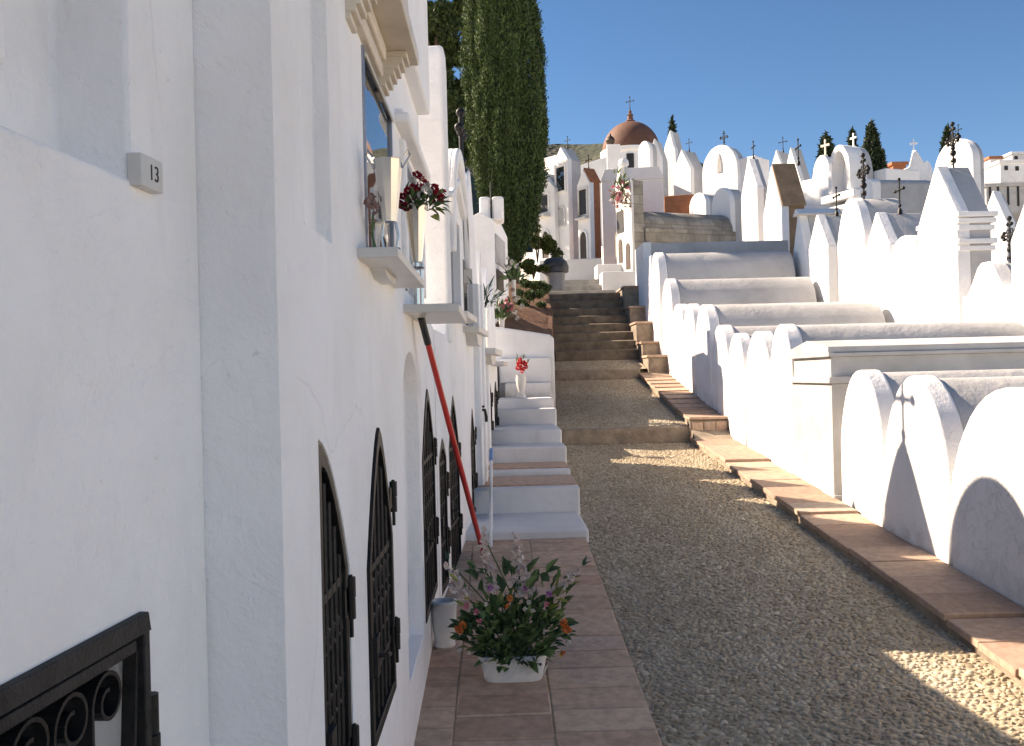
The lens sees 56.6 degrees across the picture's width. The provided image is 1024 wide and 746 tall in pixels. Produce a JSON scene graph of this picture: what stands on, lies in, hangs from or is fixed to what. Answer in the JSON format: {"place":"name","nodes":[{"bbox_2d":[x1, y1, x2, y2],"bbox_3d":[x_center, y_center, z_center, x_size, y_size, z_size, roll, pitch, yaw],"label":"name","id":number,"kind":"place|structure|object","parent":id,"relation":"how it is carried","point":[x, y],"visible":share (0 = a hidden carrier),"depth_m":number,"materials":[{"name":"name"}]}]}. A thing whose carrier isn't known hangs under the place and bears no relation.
{"place":"outdoors","nodes":[
{"label":"outdoors","id":0,"kind":"place"},
{"bbox_2d":[495,281,550,334],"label":"soil bank","id":1,"kind":"structure","parent":0,"point":[533,318],"depth_m":13.42,"materials":[{"name":"soil"}]},
{"bbox_2d":[457,0,550,283],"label":"cypress tree","id":2,"kind":"object","parent":1,"relation":"on","point":[503,57],"visible":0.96,"depth_m":16.73,"materials":[{"name":"green plant"}]},
{"bbox_2d":[493,282,516,327],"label":"potted flowers","id":3,"kind":"object","parent":1,"relation":"on","point":[507,307],"visible":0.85,"depth_m":11.37,"materials":[{"name":"pink plant"}]},
{"bbox_2d":[499,257,528,320],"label":"potted flowers","id":4,"kind":"object","parent":1,"relation":"on","point":[515,269],"visible":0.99,"depth_m":12.27,"materials":[{"name":"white plant"}]},
{"bbox_2d":[512,287,546,307],"bbox_3d":[0.275,-1.105,14.539,0.546,0.442,0.527,-1,0,-1],"label":"shrub","id":5,"kind":"object","parent":1,"relation":"on","point":[529,295],"visible":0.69,"depth_m":14.51,"materials":[{"name":"green plant"}]},
{"bbox_2d":[518,258,550,278],"bbox_3d":[0.381,-1.876,17.065,0.589,0.402,0.502,-1,0,-26],"label":"shrub","id":6,"kind":"object","parent":1,"relation":"on","point":[528,266],"visible":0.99,"depth_m":16.97,"materials":[{"name":"green plant"}]},
{"bbox_2d":[518,278,552,295],"bbox_3d":[0.384,-1.405,15.601,0.582,0.363,0.537,-1,0,-1],"label":"shrub","id":7,"kind":"object","parent":1,"relation":"on","point":[526,283],"visible":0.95,"depth_m":15.47,"materials":[{"name":"green plant"}]},
{"bbox_2d":[414,537,662,745],"bbox_3d":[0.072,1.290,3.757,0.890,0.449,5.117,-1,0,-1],"label":"brick walkway","id":8,"kind":"structure","parent":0,"point":[605,704],"depth_m":3.82,"materials":[{"name":"ceramic"}]},
{"bbox_2d":[431,597,457,648],"bbox_3d":[-0.306,1.133,4.293,0.130,0.211,0.130,-1,0,-1],"label":"stone vase","id":9,"kind":"object","parent":8,"relation":"on","point":[443,610],"visible":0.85,"depth_m":4.25,"materials":[{"name":"white stone"}]},
{"bbox_2d":[418,318,494,592],"bbox_3d":[-0.220,0.481,4.310,0.029,1.413,1.313,-1,0,10],"label":"red pole","id":10,"kind":"object","parent":8,"relation":"on","point":[427,343],"visible":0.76,"depth_m":4.05,"materials":[{"name":"metal"}]},
{"bbox_2d":[489,448,492,547],"bbox_3d":[-0.153,0.861,6.886,0.033,0.501,1.787,-1,0,-1],"label":"white pole","id":11,"kind":"object","parent":8,"relation":"on","point":[491,500],"visible":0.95,"depth_m":6.70,"materials":[{"name":"plastic"}]},
{"bbox_2d":[443,525,590,682],"bbox_3d":[0.030,0.940,3.929,0.611,0.643,0.329,-1,0,-1],"label":"flower planter","id":12,"kind":"object","parent":8,"relation":"on","point":[510,656],"visible":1,"depth_m":3.88,"materials":[{"name":"white plastic"}]},
{"bbox_2d":[531,279,614,293],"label":"terrace","id":13,"kind":"structure","parent":0,"point":[584,286],"depth_m":19.33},
{"bbox_2d":[530,222,564,262],"bbox_3d":[0.616,-2.560,18.587,0.854,0.800,0.669,-1,0,-26],"label":"shrub","id":14,"kind":"object","parent":13,"relation":"on","point":[547,244],"visible":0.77,"depth_m":18.61,"materials":[{"name":"green plant"}]},
{"bbox_2d":[542,257,568,291],"bbox_3d":[0.788,-1.807,17.374,0.505,0.614,0.513,-1,0,-1],"label":"litter bin","id":15,"kind":"object","parent":13,"relation":"on","point":[555,274],"visible":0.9,"depth_m":17.21,"materials":[{"name":"grey plastic"}]},
{"bbox_2d":[520,246,643,371],"bbox_3d":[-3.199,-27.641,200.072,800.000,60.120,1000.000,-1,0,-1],"label":"ground","id":16,"kind":"structure","parent":0,"point":[529,256],"depth_m":40.69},
{"bbox_2d":[0,0,209,745],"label":"niche house","id":17,"kind":"structure","parent":16,"relation":"on","point":[103,628],"depth_m":1.19,"materials":[{"name":"paint"}]},
{"bbox_2d":[192,0,424,745],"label":"niche house","id":18,"kind":"structure","parent":16,"relation":"on","point":[301,277],"depth_m":1.60,"materials":[{"name":"white painted plaster"},{"name":"black iron"},{"name":"glass"}]},
{"bbox_2d":[363,192,379,246],"bbox_3d":[-0.351,-0.380,2.399,0.041,0.154,0.132,-1,0,-1],"label":"bouquet","id":19,"kind":"object","parent":18,"relation":"on","point":[371,200],"visible":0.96,"depth_m":2.39,"materials":[{"name":"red plant"}]},
{"bbox_2d":[361,44,394,246],"bbox_3d":[-0.389,-0.577,2.760,0.033,0.530,0.651,-1,0,-1],"label":"niche window","id":20,"kind":"structure","parent":18,"relation":"in","point":[378,119],"depth_m":2.66,"materials":[{"name":"glass"}]},
{"bbox_2d":[365,149,410,248],"bbox_3d":[-0.305,-0.429,2.363,0.084,0.254,0.082,-2,0,43],"label":"flower vase","id":21,"kind":"object","parent":18,"relation":"on","point":[388,171],"visible":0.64,"depth_m":2.34,"materials":[{"name":"metal"}]},
{"bbox_2d":[406,204,426,269],"bbox_3d":[-0.279,-0.395,2.778,0.068,0.187,0.065,-1,0,-1],"label":"flower vase","id":22,"kind":"object","parent":18,"relation":"on","point":[416,220],"visible":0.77,"depth_m":2.76,"materials":[{"name":"ceramic"}]},
{"bbox_2d":[398,170,452,220],"bbox_3d":[-0.263,-0.519,2.775,0.176,0.162,0.136,-1,0,-12],"label":"bouquet","id":23,"kind":"object","parent":22,"relation":"in","point":[415,191],"visible":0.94,"depth_m":2.76,"materials":[{"name":"red plant"}]},
{"bbox_2d":[391,0,466,745],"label":"niche house","id":24,"kind":"structure","parent":16,"relation":"on","point":[410,101],"depth_m":3.89,"materials":[{"name":"white paint"}]},
{"bbox_2d":[418,46,476,597],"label":"niche house","id":25,"kind":"structure","parent":16,"relation":"on","point":[447,244],"depth_m":5.45,"materials":[{"name":"white paint"}]},
{"bbox_2d":[427,0,471,166],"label":"pine tree","id":26,"kind":"object","parent":16,"relation":"on","point":[445,23],"visible":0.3,"depth_m":24.39,"materials":[{"name":"green plant"}]},
{"bbox_2d":[454,108,488,513],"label":"niche house","id":27,"kind":"structure","parent":16,"relation":"on","point":[477,333],"depth_m":7.12,"materials":[{"name":"white paint"}]},
{"bbox_2d":[475,251,507,465],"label":"niche house","id":28,"kind":"structure","parent":16,"relation":"on","point":[492,351],"depth_m":8.72,"materials":[{"name":"paint"}]},
{"bbox_2d":[481,277,509,347],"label":"potted flowers","id":29,"kind":"object","parent":28,"relation":"on","point":[486,300],"visible":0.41,"depth_m":7.96,"materials":[{"name":"green plant"}]},
{"bbox_2d":[473,182,515,322],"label":"niche house","id":30,"kind":"structure","parent":16,"relation":"on","point":[490,239],"depth_m":12.02,"materials":[{"name":"paint"}]},
{"bbox_2d":[495,327,555,407],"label":"parapet wall","id":31,"kind":"structure","parent":16,"relation":"on","point":[536,349],"depth_m":10.75,"materials":[{"name":"paint"}]},
{"bbox_2d":[466,397,588,542],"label":"white steps","id":32,"kind":"structure","parent":16,"relation":"on","point":[527,429],"depth_m":7.00,"materials":[{"name":"paint"}]},
{"bbox_2d":[516,375,525,397],"bbox_3d":[0.097,0.142,10.102,0.116,0.250,0.114,-1,0,-1],"label":"stone urn","id":33,"kind":"object","parent":32,"relation":"on","point":[521,382],"visible":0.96,"depth_m":10.06,"materials":[{"name":"stone"}]},
{"bbox_2d":[477,461,577,486],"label":"step treads","id":34,"kind":"object","parent":32,"relation":"on","point":[532,480],"visible":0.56,"depth_m":7.53,"materials":[{"name":"ceramic"}]},
{"bbox_2d":[533,174,559,279],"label":"house tomb","id":35,"kind":"object","parent":16,"relation":"on","point":[548,217],"visible":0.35,"depth_m":24.95,"materials":[{"name":"white paint"}]},
{"bbox_2d":[539,192,549,213],"bbox_3d":[0.846,-4.472,25.111,0.042,0.550,0.435,-1,0,-39],"label":"window","id":36,"kind":"structure","parent":35,"relation":"in","point":[545,202],"depth_m":25.06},
{"bbox_2d":[544,155,556,174],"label":"house tomb","id":37,"kind":"object","parent":16,"relation":"on","point":[549,162],"visible":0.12,"depth_m":27.70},
{"bbox_2d":[554,136,580,258],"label":"house tomb","id":38,"kind":"object","parent":16,"relation":"on","point":[567,169],"visible":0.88,"depth_m":24.67,"materials":[{"name":"white paint"}]},
{"bbox_2d":[554,163,566,193],"bbox_3d":[1.267,-5.054,24.775,0.042,0.726,0.464,-1,0,-34],"label":"window","id":39,"kind":"structure","parent":38,"relation":"in","point":[559,171],"depth_m":24.75,"materials":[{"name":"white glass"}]},
{"bbox_2d":[539,258,601,279],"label":"plinth wall","id":40,"kind":"structure","parent":16,"relation":"on","point":[581,269],"depth_m":22.53,"materials":[{"name":"paint"}]},
{"bbox_2d":[575,155,601,258],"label":"house tomb","id":41,"kind":"object","parent":16,"relation":"on","point":[588,219],"visible":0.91,"depth_m":23.74,"materials":[{"name":"paint"}]},
{"bbox_2d":[577,186,588,217],"bbox_3d":[1.781,-4.283,23.819,0.042,0.727,0.399,-1,0,-33],"label":"window","id":42,"kind":"structure","parent":41,"relation":"in","point":[582,193],"depth_m":23.81,"materials":[{"name":"glass"}]},
{"bbox_2d":[579,230,588,258],"bbox_3d":[1.800,-3.167,23.828,0.042,0.852,0.368,-1,0,-33],"label":"door","id":43,"kind":"structure","parent":41,"relation":"in","point":[583,236],"depth_m":23.83,"materials":[{"name":"grey wood"}]},
{"bbox_2d":[548,292,638,361],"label":"stairs","id":44,"kind":"structure","parent":16,"relation":"on","point":[591,326],"depth_m":15.82,"materials":[{"name":"stone"}]},
{"bbox_2d":[555,368,639,380],"bbox_3d":[1.128,0.084,14.065,1.535,0.265,0.140,-1,0,-1],"label":"path step","id":45,"kind":"object","parent":16,"relation":"on","point":[596,374],"visible":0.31,"depth_m":14.00,"materials":[{"name":"stone"}]},
{"bbox_2d":[554,360,645,369],"bbox_3d":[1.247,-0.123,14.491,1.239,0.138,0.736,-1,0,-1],"label":"pebble paving","id":46,"kind":"structure","parent":45,"relation":"on","point":[623,364],"depth_m":14.46,"materials":[{"name":"gravel"}]},
{"bbox_2d":[594,264,621,278],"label":"cheek block","id":47,"kind":"structure","parent":16,"relation":"on","point":[599,269],"depth_m":20.64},
{"bbox_2d":[606,133,619,168],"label":"block tomb","id":48,"kind":"object","parent":16,"relation":"on","point":[613,154],"visible":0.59,"depth_m":31.05,"materials":[{"name":"white paint"}]},
{"bbox_2d":[599,271,635,291],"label":"cheek block","id":49,"kind":"structure","parent":16,"relation":"on","point":[615,281],"depth_m":19.23,"materials":[{"name":"paint"}]},
{"bbox_2d":[581,96,657,245],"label":"chapel","id":50,"kind":"structure","parent":16,"relation":"on","point":[630,135],"depth_m":45.08,"materials":[{"name":"paint"}]},
{"bbox_2d":[561,426,689,445],"bbox_3d":[1.191,0.751,10.418,1.535,0.305,0.130,-1,0,-1],"label":"path step","id":51,"kind":"object","parent":16,"relation":"on","point":[627,435],"visible":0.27,"depth_m":10.36,"materials":[{"name":"stone"}]},
{"bbox_2d":[600,166,663,263],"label":"flat tomb","id":52,"kind":"object","parent":16,"relation":"on","point":[652,178],"visible":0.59,"depth_m":26.18,"materials":[{"name":"paint"}]},
{"bbox_2d":[644,256,652,320],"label":"slab tomb","id":53,"kind":"object","parent":16,"relation":"on","point":[647,281],"visible":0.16,"depth_m":15.50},
{"bbox_2d":[638,141,659,166],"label":"arched tomb","id":54,"kind":"object","parent":16,"relation":"on","point":[647,154],"visible":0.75,"depth_m":27.87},
{"bbox_2d":[653,139,667,195],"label":"gabled tomb","id":55,"kind":"object","parent":16,"relation":"on","point":[662,163],"visible":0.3,"depth_m":28.12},
{"bbox_2d":[664,130,682,195],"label":"spire tomb","id":56,"kind":"object","parent":16,"relation":"on","point":[673,148],"visible":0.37,"depth_m":28.75,"materials":[{"name":"paint"}]},
{"bbox_2d":[615,180,735,270],"bbox_3d":[3.523,-2.775,21.273,2.632,2.707,1.353,-1,0,-23],"label":"stone tomb","id":57,"kind":"object","parent":16,"relation":"on","point":[637,225],"visible":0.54,"depth_m":20.57,"materials":[{"name":"grey stone"}]},
{"bbox_2d":[617,210,623,233],"bbox_3d":[2.357,-3.283,20.649,0.022,0.475,0.277,-1,0,-23],"label":"window","id":58,"kind":"structure","parent":57,"relation":"in","point":[620,217],"depth_m":20.63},
{"bbox_2d":[608,168,633,210],"bbox_3d":[2.355,-3.875,20.284,0.610,1.047,0.367,-1,0,-1],"label":"bouquet","id":59,"kind":"object","parent":57,"relation":"attached to","point":[617,196],"visible":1,"depth_m":20.25,"materials":[{"name":"pink plant"}]},
{"bbox_2d":[616,158,630,185],"bbox_3d":[2.502,-4.373,21.248,0.371,0.847,0.371,-1,0,-23],"label":"urn pedestal","id":60,"kind":"object","parent":57,"relation":"on","point":[623,163],"visible":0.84,"depth_m":21.15,"materials":[{"name":"stone"}]},
{"bbox_2d":[664,194,693,213],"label":"red roof tomb","id":61,"kind":"object","parent":16,"relation":"on","point":[677,204],"visible":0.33,"depth_m":23.98,"materials":[{"name":"ceramic"}]},
{"bbox_2d":[673,139,702,194],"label":"gabled tomb","id":62,"kind":"object","parent":16,"relation":"on","point":[687,174],"visible":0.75,"depth_m":26.80,"materials":[{"name":"white paint"}]},
{"bbox_2d":[672,304,723,385],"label":"vaulted tomb","id":63,"kind":"object","parent":16,"relation":"on","point":[678,374],"visible":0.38,"depth_m":13.05,"materials":[{"name":"paint"}]},
{"bbox_2d":[690,193,713,214],"bbox_3d":[4.971,-3.236,23.458,0.900,2.370,0.678,-1,0,-26],"label":"vault","id":64,"kind":"object","parent":16,"relation":"on","point":[700,203],"visible":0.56,"depth_m":23.15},
{"bbox_2d":[635,240,787,305],"bbox_3d":[3.441,-1.179,16.427,2.450,2.091,0.982,-1,0,-1],"label":"block tomb","id":65,"kind":"object","parent":16,"relation":"on","point":[644,251],"visible":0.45,"depth_m":15.96,"materials":[{"name":"paint"}]},
{"bbox_2d":[651,251,795,354],"bbox_3d":[3.290,-1.039,14.832,2.100,1.728,0.785,-1,0,-1],"label":"vaulted tomb","id":66,"kind":"object","parent":16,"relation":"on","point":[727,265],"visible":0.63,"depth_m":14.56,"materials":[{"name":"paint"}]},
{"bbox_2d":[712,188,741,240],"bbox_3d":[4.968,-3.145,21.781,0.398,2.178,0.771,-1,0,-21],"label":"vault","id":67,"kind":"object","parent":16,"relation":"on","point":[726,202],"visible":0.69,"depth_m":21.47,"materials":[{"name":"paint"}]},
{"bbox_2d":[702,131,769,194],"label":"arched mausoleum","id":68,"kind":"structure","parent":16,"relation":"on","point":[724,165],"depth_m":25.55,"materials":[{"name":"white paint"}]},
{"bbox_2d":[662,277,816,375],"bbox_3d":[3.331,-0.653,13.991,2.100,1.519,0.864,-1,0,-1],"label":"vaulted tomb","id":69,"kind":"object","parent":16,"relation":"on","point":[748,290],"visible":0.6,"depth_m":13.71,"materials":[{"name":"paint"}]},
{"bbox_2d":[728,333,752,445],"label":"vaulted tomb","id":70,"kind":"object","parent":16,"relation":"on","point":[738,351],"visible":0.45,"depth_m":9.82,"materials":[{"name":"paint"}]},
{"bbox_2d":[741,141,766,240],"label":"gabled tomb","id":71,"kind":"object","parent":16,"relation":"on","point":[753,196],"visible":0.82,"depth_m":18.43,"materials":[{"name":"white paint"}]},
{"bbox_2d":[746,331,774,461],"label":"vaulted tomb","id":72,"kind":"object","parent":16,"relation":"on","point":[758,411],"visible":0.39,"depth_m":9.04,"materials":[{"name":"paint"}]},
{"bbox_2d":[684,302,850,394],"bbox_3d":[3.342,-0.291,12.312,2.100,1.262,0.730,-1,0,-1],"label":"vaulted tomb","id":73,"kind":"object","parent":16,"relation":"on","point":[691,318],"visible":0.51,"depth_m":12.24,"materials":[{"name":"paint"}]},
{"bbox_2d":[772,137,788,163],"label":"gabled tomb","id":74,"kind":"object","parent":16,"relation":"on","point":[780,157],"visible":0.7,"depth_m":30.02,"materials":[{"name":"white paint"}]},
{"bbox_2d":[763,138,805,257],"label":"house tomb","id":75,"kind":"object","parent":16,"relation":"on","point":[785,198],"visible":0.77,"depth_m":16.61,"materials":[{"name":"white paint"}]},
{"bbox_2d":[696,302,885,407],"bbox_3d":[3.353,-0.198,11.484,2.100,1.306,0.830,-1,0,-1],"label":"vaulted tomb","id":76,"kind":"object","parent":16,"relation":"on","point":[711,318],"visible":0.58,"depth_m":11.25,"materials":[{"name":"paint"}]},
{"bbox_2d":[787,148,809,180],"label":"gabled tomb","id":77,"kind":"object","parent":16,"relation":"on","point":[802,171],"visible":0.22,"depth_m":25.70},
{"bbox_2d":[712,322,905,426],"bbox_3d":[3.376,0.003,10.671,2.100,1.129,0.764,-1,0,-1],"label":"vaulted tomb","id":78,"kind":"object","parent":16,"relation":"on","point":[723,335],"visible":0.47,"depth_m":10.55,"materials":[{"name":"paint"}]},
{"bbox_2d":[793,208,841,276],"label":"gabled tomb","id":79,"kind":"object","parent":16,"relation":"on","point":[806,218],"visible":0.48,"depth_m":14.57,"materials":[{"name":"paint"}]},
{"bbox_2d":[800,139,840,214],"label":"arched tomb","id":80,"kind":"object","parent":16,"relation":"on","point":[815,189],"visible":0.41,"depth_m":21.80,"materials":[{"name":"paint"}]},
{"bbox_2d":[619,288,1023,687],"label":"kerb base","id":81,"kind":"object","parent":16,"relation":"on","point":[630,297],"visible":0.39,"depth_m":10.22,"materials":[{"name":"stone"}]},
{"bbox_2d":[616,286,1023,678],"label":"kerb","id":82,"kind":"structure","parent":81,"relation":"on","point":[988,622],"depth_m":5.60,"materials":[{"name":"ceramic"}]},
{"bbox_2d":[811,130,835,176],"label":"cypress tree","id":83,"kind":"object","parent":16,"relation":"on","point":[829,149],"visible":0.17,"depth_m":55.08,"materials":[{"name":"green plant"}]},
{"bbox_2d":[808,186,841,301],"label":"gabled tomb","id":84,"kind":"object","parent":16,"relation":"on","point":[823,262],"visible":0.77,"depth_m":13.64,"materials":[{"name":"white paint"}]},
{"bbox_2d":[821,133,918,214],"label":"niche tomb","id":85,"kind":"object","parent":16,"relation":"on","point":[845,164],"visible":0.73,"depth_m":19.22,"materials":[{"name":"paint"}]},
{"bbox_2d":[838,153,904,302],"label":"arched tomb","id":86,"kind":"object","parent":16,"relation":"on","point":[857,220],"visible":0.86,"depth_m":12.39,"materials":[{"name":"white paint"}]},
{"bbox_2d":[860,119,886,171],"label":"cypress tree","id":87,"kind":"object","parent":16,"relation":"on","point":[871,145],"visible":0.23,"depth_m":57.93,"materials":[{"name":"green plant"}]},
{"bbox_2d":[865,178,921,322],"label":"gabled tomb","id":88,"kind":"object","parent":16,"relation":"on","point":[888,231],"visible":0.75,"depth_m":11.58,"materials":[{"name":"white paint"}]},
{"bbox_2d":[860,178,930,212],"bbox_3d":[5.950,-1.920,14.569,1.064,2.109,0.378,-1,0,-9],"label":"long vault","id":89,"kind":"object","parent":16,"relation":"on","point":[913,195],"visible":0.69,"depth_m":14.41,"materials":[{"name":"paint"}]},
{"bbox_2d":[770,321,1023,474],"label":"vaulted tomb","id":90,"kind":"object","parent":16,"relation":"on","point":[787,338],"visible":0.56,"depth_m":8.21,"materials":[{"name":"paint"}]},
{"bbox_2d":[889,235,921,322],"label":"arched tomb","id":91,"kind":"object","parent":16,"relation":"on","point":[904,283],"visible":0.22,"depth_m":10.86,"materials":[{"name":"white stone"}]},
{"bbox_2d":[788,336,1023,501],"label":"marble crypt","id":92,"kind":"object","parent":16,"relation":"on","point":[824,371],"visible":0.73,"depth_m":7.08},
{"bbox_2d":[903,139,932,179],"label":"stepped tomb","id":93,"kind":"object","parent":16,"relation":"on","point":[920,165],"visible":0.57,"depth_m":20.90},
{"bbox_2d":[841,369,1023,528],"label":"vaulted tomb","id":94,"kind":"object","parent":16,"relation":"on","point":[870,398],"visible":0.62,"depth_m":6.45,"materials":[{"name":"paint"}]},
{"bbox_2d":[884,375,1023,566],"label":"vaulted tomb","id":95,"kind":"object","parent":16,"relation":"on","point":[930,415],"visible":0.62,"depth_m":5.57,"materials":[{"name":"paint"}]},
{"bbox_2d":[916,122,997,322],"bbox_3d":[4.703,-1.308,10.065,0.410,2.712,0.978,-1,0,-1],"label":"steep tomb","id":96,"kind":"object","parent":16,"relation":"on","point":[955,227],"visible":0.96,"depth_m":9.85,"materials":[{"name":"white paint"}]},
{"bbox_2d":[935,124,984,201],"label":"arched mausoleum","id":97,"kind":"structure","parent":16,"relation":"on","point":[969,154],"depth_m":15.72,"materials":[{"name":"white paint"}]},
{"bbox_2d":[951,387,1023,607],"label":"vaulted tomb","id":98,"kind":"object","parent":16,"relation":"on","point":[987,502],"visible":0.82,"depth_m":4.78,"materials":[{"name":"paint"}]},
{"bbox_2d":[963,216,1015,321],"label":"bell tomb","id":99,"kind":"object","parent":16,"relation":"on","point":[988,297],"visible":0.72,"depth_m":9.02,"materials":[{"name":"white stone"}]},
{"bbox_2d":[987,191,1016,262],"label":"gabled tomb","id":100,"kind":"object","parent":16,"relation":"on","point":[998,202],"visible":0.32,"depth_m":12.20,"materials":[{"name":"paint"}]},
{"bbox_2d":[984,159,1023,182],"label":"village house","id":101,"kind":"structure","parent":16,"relation":"on","point":[1005,171],"depth_m":74.56,"materials":[{"name":"paint"}]},
{"bbox_2d":[985,182,1023,222],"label":"village house","id":102,"kind":"structure","parent":16,"relation":"on","point":[1013,193],"depth_m":60.44,"materials":[{"name":"paint"}]},
{"bbox_2d":[1001,151,1023,159],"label":"village house","id":103,"kind":"structure","parent":16,"relation":"on","point":[1014,155],"depth_m":82.62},
{"bbox_2d":[1011,206,1023,325],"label":"gabled tomb","id":104,"kind":"object","parent":16,"relation":"on","point":[1017,251],"visible":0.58,"depth_m":8.50,"materials":[{"name":"paint"}]},
{"bbox_2d":[465,143,703,251],"bbox_3d":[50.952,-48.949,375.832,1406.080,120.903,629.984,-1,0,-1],"label":"hill","id":105,"kind":"structure","parent":0,"point":[584,151],"depth_m":412.74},
{"bbox_2d":[555,379,687,428],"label":"pebble paving","id":106,"kind":"structure","parent":0,"point":[571,396],"depth_m":11.83,"materials":[{"name":"gravel"}]},
{"bbox_2d":[428,0,1023,178],"label":"sky","id":107,"kind":"structure","parent":0,"point":[763,72],"materials":[{"name":"blue"}]},
{"bbox_2d":[565,442,1023,745],"bbox_3d":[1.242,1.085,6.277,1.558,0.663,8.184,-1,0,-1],"label":"pebble paving","id":108,"kind":"structure","parent":0,"point":[844,658],"depth_m":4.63,"materials":[{"name":"gravel"}]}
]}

